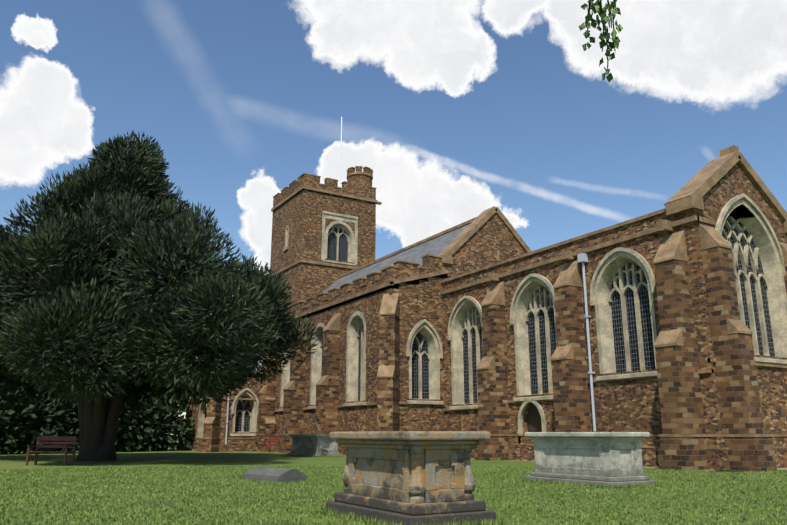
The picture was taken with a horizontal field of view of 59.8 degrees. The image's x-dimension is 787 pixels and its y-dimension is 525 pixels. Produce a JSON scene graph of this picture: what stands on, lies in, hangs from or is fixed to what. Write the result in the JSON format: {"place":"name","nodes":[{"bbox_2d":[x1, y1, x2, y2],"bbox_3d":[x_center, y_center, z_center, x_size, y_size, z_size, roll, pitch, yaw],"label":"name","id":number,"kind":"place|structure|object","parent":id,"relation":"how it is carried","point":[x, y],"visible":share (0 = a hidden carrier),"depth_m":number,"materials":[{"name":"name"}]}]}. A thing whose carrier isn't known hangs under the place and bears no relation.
{"place":"outdoors","nodes":[
{"label":"outdoors","id":0,"kind":"place"},
{"bbox_2d":[0,435,786,524],"bbox_3d":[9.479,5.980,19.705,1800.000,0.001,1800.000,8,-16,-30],"label":"lawn","id":1,"kind":"structure","parent":0,"point":[141,459],"depth_m":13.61,"materials":[{"name":"green plant"}]},
{"bbox_2d":[25,436,76,465],"bbox_3d":[-11.433,6.291,22.860,1.400,0.930,0.560,-1,-14,6],"label":"bench under yew","id":2,"kind":"object","parent":1,"relation":"on","point":[55,438],"visible":1,"depth_m":23.10,"materials":[{"name":"brown wood"}]},
{"bbox_2d":[0,373,194,454],"bbox_3d":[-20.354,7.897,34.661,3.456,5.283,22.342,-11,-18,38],"label":"hedge row","id":3,"kind":"object","parent":1,"relation":"on","point":[46,424],"visible":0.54,"depth_m":36.72,"materials":[{"name":"green plant"}]},
{"bbox_2d":[0,130,319,460],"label":"yew tree","id":4,"kind":"object","parent":1,"relation":"on","point":[107,308],"visible":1,"depth_m":23.82,"materials":[{"name":"green plant"}]},
{"bbox_2d":[261,435,279,451],"bbox_3d":[-7.078,10.363,39.131,0.560,0.930,1.500,8,-16,-30],"label":"bench","id":5,"kind":"object","parent":1,"relation":"on","point":[273,437],"visible":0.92,"depth_m":39.36,"materials":[{"name":"red wood"}]},
{"bbox_2d":[243,467,306,481],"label":"grave slab","id":6,"kind":"structure","parent":1,"relation":"on","point":[268,474],"depth_m":15.11,"materials":[{"name":"stone"}]},
{"bbox_2d":[288,434,341,456],"bbox_3d":[-3.759,8.660,32.471,1.340,1.000,3.240,8,-16,-30],"label":"chest tomb","id":7,"kind":"object","parent":1,"relation":"on","point":[314,444],"visible":0.9,"depth_m":31.43,"materials":[{"name":"grey stone"}]},
{"bbox_2d":[326,431,495,524],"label":"chest tomb","id":8,"kind":"object","parent":1,"relation":"on","point":[414,477],"visible":1,"depth_m":7.99,"materials":[{"name":"stone"}]},
{"bbox_2d":[176,145,786,471],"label":"church","id":9,"kind":"structure","parent":1,"relation":"on","point":[666,328],"depth_m":27.09,"materials":[{"name":"stone"}]},
{"bbox_2d":[340,117,341,186],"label":"flagpole","id":10,"kind":"object","parent":9,"relation":"on","point":[341,152],"visible":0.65,"depth_m":56.15,"materials":[{"name":"white metal"}]},
{"bbox_2d":[525,432,655,487],"bbox_3d":[4.081,4.142,14.520,1.240,1.050,2.490,8,-16,-30],"label":"chest tomb","id":11,"kind":"object","parent":1,"relation":"on","point":[612,459],"visible":1,"depth_m":13.85,"materials":[{"name":"stone"}]},
{"bbox_2d":[0,0,786,434],"label":"sky","id":12,"kind":"structure","parent":0,"point":[458,110],"materials":[{"name":"blue"}]},
{"bbox_2d":[271,451,786,471],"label":"wall foot gravel","id":13,"kind":"structure","parent":0,"point":[647,467],"depth_m":19.96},
{"bbox_2d":[578,0,622,81],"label":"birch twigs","id":14,"kind":"object","parent":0,"point":[595,7],"visible":1,"depth_m":2.46,"materials":[{"name":"green plant"}]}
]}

